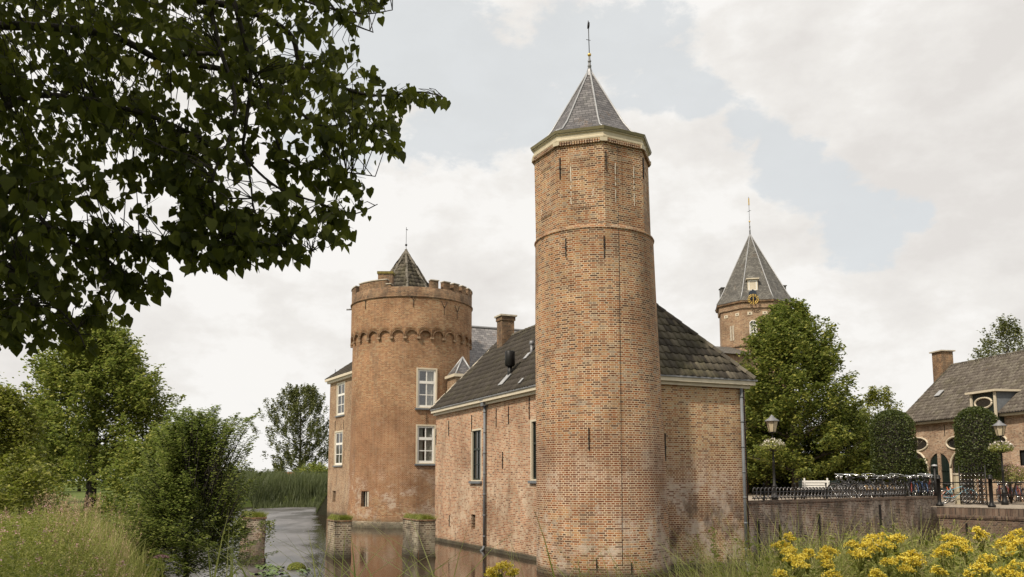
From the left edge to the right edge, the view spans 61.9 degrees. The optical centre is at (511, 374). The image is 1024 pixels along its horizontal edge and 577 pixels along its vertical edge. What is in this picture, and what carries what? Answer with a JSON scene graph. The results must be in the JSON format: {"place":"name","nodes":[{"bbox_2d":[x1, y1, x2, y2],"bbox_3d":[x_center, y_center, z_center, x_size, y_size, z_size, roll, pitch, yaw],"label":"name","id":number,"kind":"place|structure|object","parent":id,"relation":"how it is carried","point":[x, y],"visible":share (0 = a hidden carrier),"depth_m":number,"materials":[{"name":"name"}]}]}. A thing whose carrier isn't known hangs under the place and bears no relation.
{"place":"outdoors","nodes":[
{"label":"outdoors","id":0,"kind":"place"},
{"bbox_2d":[0,504,137,576],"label":"bank herbs","id":1,"kind":"object","parent":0,"point":[13,547],"depth_m":12.20,"materials":[{"name":"green plant"}]},
{"bbox_2d":[0,481,318,576],"bbox_3d":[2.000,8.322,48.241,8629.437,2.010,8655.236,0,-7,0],"label":"ground","id":2,"kind":"structure","parent":0,"point":[82,492],"depth_m":80.81,"materials":[{"name":"green plant"}]},
{"bbox_2d":[0,384,72,517],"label":"tree","id":3,"kind":"object","parent":2,"relation":"on","point":[18,423],"visible":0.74,"depth_m":29.80,"materials":[{"name":"green plant"}]},
{"bbox_2d":[0,455,90,527],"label":"shrub","id":4,"kind":"object","parent":2,"relation":"on","point":[18,482],"visible":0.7,"depth_m":20.66,"materials":[{"name":"green plant"}]},
{"bbox_2d":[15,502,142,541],"bbox_3d":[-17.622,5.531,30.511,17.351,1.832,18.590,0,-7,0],"label":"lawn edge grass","id":5,"kind":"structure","parent":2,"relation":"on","point":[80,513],"depth_m":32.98,"materials":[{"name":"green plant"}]},
{"bbox_2d":[52,435,112,491],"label":"tree","id":6,"kind":"object","parent":2,"relation":"on","point":[81,482],"visible":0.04,"depth_m":107.50,"materials":[{"name":"green plant"}]},
{"bbox_2d":[0,488,172,576],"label":"meadow","id":7,"kind":"structure","parent":2,"relation":"on","point":[142,557],"depth_m":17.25,"materials":[{"name":"green plant"}]},
{"bbox_2d":[0,311,199,510],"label":"tree","id":8,"kind":"object","parent":2,"relation":"on","point":[116,364],"visible":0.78,"depth_m":40.57,"materials":[{"name":"green plant"}]},
{"bbox_2d":[120,532,178,576],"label":"bush undergrowth","id":9,"kind":"object","parent":2,"relation":"on","point":[144,563],"visible":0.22,"depth_m":19.24,"materials":[{"name":"green plant"}]},
{"bbox_2d":[85,420,235,545],"bbox_3d":[-14.447,4.942,35.782,5.913,5.992,6.475,2,-7,-13],"label":"bush","id":10,"kind":"object","parent":2,"relation":"on","point":[130,464],"visible":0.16,"depth_m":34.54,"materials":[{"name":"green plant"}]},
{"bbox_2d":[88,399,278,576],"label":"bush","id":11,"kind":"object","parent":2,"relation":"on","point":[184,547],"visible":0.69,"depth_m":20.21,"materials":[{"name":"green plant"}]},
{"bbox_2d":[148,550,296,576],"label":"reed clump","id":12,"kind":"object","parent":2,"relation":"on","point":[206,570],"visible":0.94,"depth_m":6.21,"materials":[{"name":"green plant"}]},
{"bbox_2d":[0,0,450,362],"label":"overhanging tree","id":13,"kind":"object","parent":2,"relation":"on","point":[42,190],"visible":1,"depth_m":5.27,"materials":[{"name":"green plant"}]},
{"bbox_2d":[196,512,263,576],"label":"reed clump","id":14,"kind":"object","parent":2,"relation":"on","point":[232,569],"visible":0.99,"depth_m":6.45,"materials":[{"name":"green plant"}]},
{"bbox_2d":[238,510,270,564],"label":"moat pier","id":15,"kind":"structure","parent":2,"relation":"on","point":[258,516],"depth_m":26.82,"materials":[{"name":"brick"}]},
{"bbox_2d":[236,520,275,546],"bbox_3d":[-8.169,5.108,27.154,1.238,0.956,0.831,0,-7,0],"label":"pier creeper","id":16,"kind":"object","parent":15,"relation":"attached to","point":[269,525],"visible":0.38,"depth_m":27.05,"materials":[{"name":"green plant"}]},
{"bbox_2d":[223,469,327,507],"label":"reed bed","id":17,"kind":"object","parent":2,"relation":"on","point":[280,485],"visible":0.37,"depth_m":85.70,"materials":[{"name":"green plant"}]},
{"bbox_2d":[250,382,328,472],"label":"tree","id":18,"kind":"object","parent":2,"relation":"on","point":[313,401],"visible":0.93,"depth_m":103.85,"materials":[{"name":"green plant"}]},
{"bbox_2d":[125,545,463,576],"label":"reed clump","id":19,"kind":"object","parent":2,"relation":"on","point":[279,568],"visible":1,"depth_m":6.08,"materials":[{"name":"green plant"}]},
{"bbox_2d":[306,462,327,474],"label":"shrub","id":20,"kind":"object","parent":2,"relation":"on","point":[320,467],"visible":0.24,"depth_m":94.04,"materials":[{"name":"green plant"}]},
{"bbox_2d":[325,362,351,515],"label":"castle residence","id":21,"kind":"structure","parent":2,"relation":"on","point":[339,381],"depth_m":62.36,"materials":[{"name":"brick"}]},
{"bbox_2d":[333,430,342,466],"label":"window","id":22,"kind":"structure","parent":21,"relation":"in","point":[338,441],"depth_m":62.56,"materials":[{"name":"white paint"}]},
{"bbox_2d":[335,381,344,416],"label":"window","id":23,"kind":"structure","parent":21,"relation":"in","point":[340,398],"depth_m":62.84,"materials":[{"name":"white paint"}]},
{"bbox_2d":[326,514,355,558],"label":"moat pier","id":24,"kind":"structure","parent":2,"relation":"on","point":[339,534],"depth_m":28.82,"materials":[{"name":"brick"}]},
{"bbox_2d":[178,520,520,576],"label":"reed clump","id":25,"kind":"object","parent":2,"relation":"on","point":[342,559],"visible":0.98,"depth_m":6.06,"materials":[{"name":"green plant"}]},
{"bbox_2d":[286,527,443,576],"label":"reed clump","id":26,"kind":"object","parent":2,"relation":"on","point":[354,574],"visible":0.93,"depth_m":6.25,"materials":[{"name":"green plant"}]},
{"bbox_2d":[254,531,492,576],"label":"reed clump","id":27,"kind":"object","parent":2,"relation":"on","point":[336,562],"visible":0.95,"depth_m":5.96,"materials":[{"name":"green plant"}]},
{"bbox_2d":[346,227,472,528],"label":"round tower","id":28,"kind":"structure","parent":2,"relation":"on","point":[409,322],"depth_m":48.28,"materials":[{"name":"brick"}]},
{"bbox_2d":[414,424,435,465],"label":"window","id":29,"kind":"structure","parent":28,"relation":"in","point":[430,447],"depth_m":47.82,"materials":[{"name":"white paint"}]},
{"bbox_2d":[415,367,436,409],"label":"window","id":30,"kind":"structure","parent":28,"relation":"in","point":[431,397],"depth_m":48.24,"materials":[{"name":"white paint"}]},
{"bbox_2d":[445,356,469,389],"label":"stair oriel","id":31,"kind":"object","parent":28,"relation":"attached to","point":[458,371],"visible":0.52,"depth_m":47.82,"materials":[{"name":"brick"}]},
{"bbox_2d":[402,513,436,557],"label":"moat pier","id":32,"kind":"structure","parent":2,"relation":"on","point":[425,525],"depth_m":29.28,"materials":[{"name":"brick"}]},
{"bbox_2d":[335,507,554,576],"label":"reed clump","id":33,"kind":"object","parent":2,"relation":"on","point":[432,574],"visible":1,"depth_m":5.93,"materials":[{"name":"green plant"}]},
{"bbox_2d":[420,325,521,460],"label":"castle hall","id":34,"kind":"structure","parent":2,"relation":"on","point":[484,339],"depth_m":55.94,"materials":[{"name":"brick"}]},
{"bbox_2d":[490,560,513,576],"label":"ragwort","id":35,"kind":"object","parent":2,"relation":"on","point":[501,566],"visible":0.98,"depth_m":5.18,"materials":[{"name":"yellow plant"}]},
{"bbox_2d":[523,542,623,576],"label":"reed clump","id":36,"kind":"object","parent":2,"relation":"on","point":[587,564],"visible":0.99,"depth_m":5.74,"materials":[{"name":"green plant"}]},
{"bbox_2d":[429,303,757,569],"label":"castle wing","id":37,"kind":"structure","parent":2,"relation":"on","point":[482,409],"depth_m":28.70,"materials":[{"name":"brown brick"}]},
{"bbox_2d":[468,428,481,483],"bbox_3d":[-1.369,3.190,33.410,0.230,2.138,1.244,3,-8,-23],"label":"window","id":38,"kind":"structure","parent":37,"relation":"in","point":[476,434],"depth_m":33.60,"materials":[{"name":"green paint"}]},
{"bbox_2d":[528,419,535,482],"bbox_3d":[0.881,2.533,28.295,0.230,2.138,1.244,3,-8,-23],"label":"window","id":39,"kind":"structure","parent":37,"relation":"in","point":[532,422],"depth_m":28.72,"materials":[{"name":"green paint"}]},
{"bbox_2d":[530,21,670,576],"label":"corner tower","id":40,"kind":"structure","parent":2,"relation":"on","point":[600,466],"depth_m":24.29,"materials":[{"name":"brick"}]},
{"bbox_2d":[770,539,792,576],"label":"ragwort","id":41,"kind":"object","parent":2,"relation":"on","point":[779,545],"visible":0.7,"depth_m":6.07,"materials":[{"name":"yellow plant"}]},
{"bbox_2d":[780,546,798,576],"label":"ragwort","id":42,"kind":"object","parent":2,"relation":"on","point":[791,549],"visible":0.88,"depth_m":5.79,"materials":[{"name":"yellow plant"}]},
{"bbox_2d":[782,552,809,576],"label":"ragwort","id":43,"kind":"object","parent":2,"relation":"on","point":[797,557],"visible":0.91,"depth_m":5.48,"materials":[{"name":"yellow plant"}]},
{"bbox_2d":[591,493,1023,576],"bbox_3d":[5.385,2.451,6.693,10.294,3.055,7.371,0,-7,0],"label":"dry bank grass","id":44,"kind":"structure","parent":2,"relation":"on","point":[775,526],"depth_m":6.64,"materials":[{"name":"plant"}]},
{"bbox_2d":[800,548,820,574],"bbox_3d":[1.964,1.751,5.630,0.213,1.203,0.197,4,-8,-27],"label":"ragwort","id":45,"kind":"object","parent":2,"relation":"on","point":[807,551],"visible":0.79,"depth_m":5.67,"materials":[{"name":"yellow plant"}]},
{"bbox_2d":[599,506,1023,576],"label":"bank grass","id":46,"kind":"structure","parent":2,"relation":"on","point":[765,565],"depth_m":6.67,"materials":[{"name":"green plant"}]},
{"bbox_2d":[791,560,810,576],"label":"ragwort","id":47,"kind":"object","parent":46,"relation":"on","point":[802,564],"visible":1,"depth_m":5.38,"materials":[{"name":"yellow plant"}]},
{"bbox_2d":[843,539,859,576],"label":"ragwort","id":48,"kind":"object","parent":46,"relation":"on","point":[855,544],"visible":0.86,"depth_m":6.18,"materials":[{"name":"yellow plant"}]},
{"bbox_2d":[879,557,896,576],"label":"ragwort","id":49,"kind":"object","parent":46,"relation":"on","point":[886,561],"visible":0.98,"depth_m":5.48,"materials":[{"name":"yellow plant"}]},
{"bbox_2d":[896,564,916,576],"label":"ragwort","id":50,"kind":"object","parent":46,"relation":"on","point":[906,568],"visible":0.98,"depth_m":5.28,"materials":[{"name":"yellow plant"}]},
{"bbox_2d":[967,525,990,556],"bbox_3d":[3.556,1.637,6.445,0.160,0.979,0.173,-6,-9,39],"label":"ragwort","id":51,"kind":"object","parent":46,"relation":"on","point":[974,529],"visible":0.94,"depth_m":6.49,"materials":[{"name":"yellow plant"}]},
{"bbox_2d":[817,545,840,572],"bbox_3d":[2.191,1.761,5.828,0.176,1.185,0.206,-2,-7,12],"label":"ragwort","id":52,"kind":"object","parent":2,"relation":"on","point":[829,550],"visible":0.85,"depth_m":5.87,"materials":[{"name":"yellow plant"}]},
{"bbox_2d":[748,496,938,559],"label":"quay wall","id":53,"kind":"structure","parent":2,"relation":"on","point":[917,510],"depth_m":32.04,"materials":[{"name":"brick"}]},
{"bbox_2d":[752,482,906,499],"bbox_3d":[12.428,4.423,32.557,11.341,0.610,0.090,6,-9,-40],"label":"scroll railing","id":54,"kind":"object","parent":53,"relation":"on","point":[764,492],"visible":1,"depth_m":32.01,"materials":[{"name":"metal"}]},
{"bbox_2d":[687,519,1023,576],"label":"front herbs","id":55,"kind":"object","parent":2,"relation":"on","point":[972,558],"visible":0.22,"depth_m":6.27,"materials":[{"name":"green plant"}]},
{"bbox_2d":[692,516,1023,576],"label":"seed heads","id":56,"kind":"object","parent":2,"relation":"on","point":[921,539],"visible":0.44,"depth_m":5.77,"materials":[{"name":"plant"}]},
{"bbox_2d":[846,547,871,576],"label":"ragwort","id":57,"kind":"object","parent":2,"relation":"on","point":[860,554],"visible":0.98,"depth_m":5.88,"materials":[{"name":"yellow plant"}]},
{"bbox_2d":[856,539,876,576],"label":"ragwort","id":58,"kind":"object","parent":2,"relation":"on","point":[865,544],"visible":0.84,"depth_m":5.98,"materials":[{"name":"yellow plant"}]},
{"bbox_2d":[866,545,883,568],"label":"ragwort","id":59,"kind":"object","parent":2,"relation":"on","point":[871,548],"visible":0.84,"depth_m":5.88,"materials":[{"name":"yellow plant"}]},
{"bbox_2d":[862,531,891,573],"bbox_3d":[2.611,1.708,6.037,0.215,1.183,0.204,-3,-8,23],"label":"ragwort","id":60,"kind":"object","parent":2,"relation":"on","point":[874,536],"visible":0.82,"depth_m":6.08,"materials":[{"name":"yellow plant"}]},
{"bbox_2d":[868,567,887,576],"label":"ragwort","id":61,"kind":"object","parent":2,"relation":"on","point":[876,572],"visible":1,"depth_m":5.17,"materials":[{"name":"yellow plant"}]},
{"bbox_2d":[874,540,896,575],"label":"ragwort","id":62,"kind":"object","parent":2,"relation":"on","point":[882,544],"visible":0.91,"depth_m":5.88,"materials":[{"name":"yellow plant"}]},
{"bbox_2d":[887,533,907,575],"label":"ragwort","id":63,"kind":"object","parent":2,"relation":"on","point":[898,537],"visible":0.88,"depth_m":6.08,"materials":[{"name":"yellow plant"}]},
{"bbox_2d":[889,555,918,576],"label":"ragwort","id":64,"kind":"object","parent":2,"relation":"on","point":[906,559],"visible":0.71,"depth_m":5.57,"materials":[{"name":"yellow plant"}]},
{"bbox_2d":[900,549,927,576],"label":"ragwort","id":65,"kind":"object","parent":2,"relation":"on","point":[910,554],"visible":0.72,"depth_m":5.77,"materials":[{"name":"yellow plant"}]},
{"bbox_2d":[909,555,929,576],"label":"ragwort","id":66,"kind":"object","parent":2,"relation":"on","point":[915,563],"visible":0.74,"depth_m":5.58,"materials":[{"name":"yellow plant"}]},
{"bbox_2d":[929,564,948,576],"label":"ragwort","id":67,"kind":"object","parent":2,"relation":"on","point":[937,571],"visible":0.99,"depth_m":5.28,"materials":[{"name":"yellow plant"}]},
{"bbox_2d":[930,547,954,576],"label":"ragwort","id":68,"kind":"object","parent":2,"relation":"on","point":[939,551],"visible":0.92,"depth_m":5.77,"materials":[{"name":"yellow plant"}]},
{"bbox_2d":[931,504,1023,545],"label":"brick bridge","id":69,"kind":"structure","parent":2,"relation":"on","point":[965,516],"depth_m":34.71,"materials":[{"name":"brown brick"}]},
{"bbox_2d":[958,463,987,505],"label":"lattice gate","id":70,"kind":"structure","parent":69,"relation":"on","point":[960,488],"depth_m":38.53,"materials":[{"name":"black metal"}]},
{"bbox_2d":[935,474,1023,507],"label":"bridge railing","id":71,"kind":"object","parent":69,"relation":"on","point":[991,504],"visible":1,"depth_m":34.75,"materials":[{"name":"black metal"}]},
{"bbox_2d":[988,420,1014,504],"bbox_3d":[21.993,3.953,38.299,1.102,3.822,1.106,0,-7,0],"label":"street lamp","id":72,"kind":"object","parent":69,"relation":"on","point":[999,426],"visible":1,"depth_m":38.25,"materials":[{"name":"black metal"}]},
{"bbox_2d":[968,561,993,576],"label":"ragwort","id":73,"kind":"object","parent":2,"relation":"on","point":[981,566],"visible":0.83,"depth_m":5.28,"materials":[{"name":"yellow plant"}]},
{"bbox_2d":[973,531,998,564],"bbox_3d":[3.578,1.777,6.433,0.210,1.186,0.194,-4,-8,32],"label":"ragwort","id":74,"kind":"object","parent":2,"relation":"on","point":[982,537],"visible":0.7,"depth_m":6.48,"materials":[{"name":"yellow plant"}]},
{"bbox_2d":[976,553,1001,576],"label":"ragwort","id":75,"kind":"object","parent":2,"relation":"on","point":[985,559],"visible":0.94,"depth_m":5.48,"materials":[{"name":"yellow plant"}]},
{"bbox_2d":[967,313,1023,359],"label":"tree","id":76,"kind":"object","parent":2,"relation":"on","point":[1005,328],"visible":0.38,"depth_m":80.83,"materials":[{"name":"green plant"}]},
{"bbox_2d":[991,539,1015,575],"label":"ragwort","id":77,"kind":"object","parent":2,"relation":"on","point":[1001,543],"visible":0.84,"depth_m":6.08,"materials":[{"name":"yellow plant"}]},
{"bbox_2d":[998,546,1018,569],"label":"ragwort","id":78,"kind":"object","parent":2,"relation":"on","point":[1009,549],"visible":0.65,"depth_m":5.88,"materials":[{"name":"yellow plant"}]},
{"bbox_2d":[1012,538,1023,571],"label":"ragwort","id":79,"kind":"object","parent":2,"relation":"on","point":[1015,542],"visible":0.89,"depth_m":6.08,"materials":[{"name":"yellow plant"}]},
{"bbox_2d":[144,554,175,576],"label":"hemp agrimony","id":80,"kind":"object","parent":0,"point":[163,567],"visible":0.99,"depth_m":6.37,"materials":[{"name":"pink plant"}]},
{"bbox_2d":[130,409,263,539],"bbox_3d":[-7.643,2.328,20.235,3.519,3.159,1.883,0,-7,0],"label":"hornbeam bush","id":81,"kind":"object","parent":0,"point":[224,442],"visible":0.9,"depth_m":20.08,"materials":[{"name":"green plant"}]},
{"bbox_2d":[0,0,1023,480],"label":"sky","id":82,"kind":"structure","parent":0,"point":[875,148],"materials":[{"name":"white"}]},
{"bbox_2d":[156,507,1016,576],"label":"water","id":83,"kind":"structure","parent":0,"point":[294,524],"depth_m":29.53,"materials":[{"name":"black liquid"}]},
{"bbox_2d":[315,493,326,514],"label":"mossy buttress","id":84,"kind":"structure","parent":83,"relation":"in","point":[321,509],"depth_m":65.47,"materials":[{"name":"green plant"}]},
{"bbox_2d":[748,494,871,500],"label":"terrace","id":85,"kind":"structure","parent":0,"point":[750,496],"depth_m":43.72,"materials":[{"name":"grey stone"}]},
{"bbox_2d":[760,415,785,499],"bbox_3d":[10.982,3.471,35.842,1.119,3.572,1.100,0,-7,0],"label":"street lamp","id":86,"kind":"object","parent":85,"relation":"on","point":[771,421],"visible":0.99,"depth_m":35.78,"materials":[{"name":"black metal"}]},
{"bbox_2d":[746,378,821,493],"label":"tree","id":87,"kind":"object","parent":85,"relation":"on","point":[767,482],"visible":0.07,"depth_m":49.48,"materials":[{"name":"green plant"}]},
{"bbox_2d":[800,478,829,498],"bbox_3d":[13.389,5.053,37.815,1.200,0.920,0.500,0,-7,0],"label":"park bench","id":88,"kind":"object","parent":85,"relation":"on","point":[804,482],"visible":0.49,"depth_m":37.61,"materials":[{"name":"white paint"}]},
{"bbox_2d":[827,473,863,497],"bbox_3d":[13.553,4.579,34.788,0.607,1.091,1.844,6,-9,-27],"label":"bicycle","id":89,"kind":"object","parent":85,"relation":"on","point":[838,485],"visible":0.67,"depth_m":34.66,"materials":[{"name":"black metal"}]},
{"bbox_2d":[939,533,959,576],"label":"ragwort","id":90,"kind":"object","parent":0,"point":[945,538],"visible":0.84,"depth_m":5.99,"materials":[{"name":"yellow plant"}]},
{"bbox_2d":[939,541,965,576],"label":"ragwort","id":91,"kind":"object","parent":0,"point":[950,543],"visible":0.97,"depth_m":5.79,"materials":[{"name":"yellow plant"}]},
{"bbox_2d":[954,544,973,576],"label":"ragwort","id":92,"kind":"object","parent":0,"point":[965,550],"visible":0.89,"depth_m":5.79,"materials":[{"name":"yellow plant"}]},
{"bbox_2d":[941,499,1023,505],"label":"courtyard","id":93,"kind":"structure","parent":0,"point":[995,503],"depth_m":41.61,"materials":[{"name":"grey stone"}]},
{"bbox_2d":[715,346,754,427],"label":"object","id":94,"kind":"structure","parent":93,"relation":"on","point":[730,352],"depth_m":57.93,"materials":[{"name":"brick"}]},
{"bbox_2d":[715,197,794,454],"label":"clock tower","id":95,"kind":"structure","parent":93,"relation":"on","point":[752,289],"depth_m":62.24,"materials":[{"name":"brick"}]},
{"bbox_2d":[736,297,881,495],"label":"tree","id":96,"kind":"object","parent":93,"relation":"on","point":[787,344],"visible":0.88,"depth_m":45.67,"materials":[{"name":"green plant"}]},
{"bbox_2d":[749,458,928,496],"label":"dark hedge","id":97,"kind":"object","parent":93,"relation":"on","point":[921,466],"visible":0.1,"depth_m":52.27,"materials":[{"name":"green plant"}]},
{"bbox_2d":[787,404,904,493],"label":"tree","id":98,"kind":"object","parent":93,"relation":"on","point":[847,469],"visible":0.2,"depth_m":47.64,"materials":[{"name":"green plant"}]},
{"bbox_2d":[854,385,902,423],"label":"tree","id":99,"kind":"object","parent":93,"relation":"on","point":[873,394],"visible":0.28,"depth_m":61.95,"materials":[{"name":"green plant"}]},
{"bbox_2d":[868,409,917,496],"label":"topiary tree","id":100,"kind":"object","parent":93,"relation":"on","point":[892,440],"visible":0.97,"depth_m":41.74,"materials":[{"name":"green plant"}]},
{"bbox_2d":[952,473,962,503],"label":"gate pillar","id":101,"kind":"structure","parent":93,"relation":"on","point":[956,485],"depth_m":40.12,"materials":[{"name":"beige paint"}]},
{"bbox_2d":[941,481,977,503],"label":"bicycle","id":102,"kind":"object","parent":93,"relation":"on","point":[948,492],"visible":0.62,"depth_m":40.02,"materials":[{"name":"blue metal"}]},
{"bbox_2d":[905,350,1023,501],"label":"farmhouse","id":103,"kind":"object","parent":93,"relation":"on","point":[994,384],"visible":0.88,"depth_m":51.41,"materials":[{"name":"brick"}]},
{"bbox_2d":[911,437,927,451],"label":"window","id":104,"kind":"structure","parent":103,"relation":"in","point":[922,445],"depth_m":53.61,"materials":[{"name":"beige paint"}]},
{"bbox_2d":[930,453,950,498],"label":"door","id":105,"kind":"structure","parent":103,"relation":"in","point":[942,468],"depth_m":51.67,"materials":[{"name":"green paint"}]},
{"bbox_2d":[949,450,977,499],"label":"door","id":106,"kind":"structure","parent":103,"relation":"in","point":[951,460],"depth_m":50.57,"materials":[{"name":"green paint"}]},
{"bbox_2d":[952,406,1002,503],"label":"topiary tree","id":107,"kind":"object","parent":93,"relation":"on","point":[974,431],"visible":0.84,"depth_m":40.34,"materials":[{"name":"green plant"}]},
{"bbox_2d":[992,462,1023,503],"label":"rose bush","id":108,"kind":"object","parent":93,"relation":"on","point":[1011,474],"visible":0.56,"depth_m":41.43,"materials":[{"name":"green plant"}]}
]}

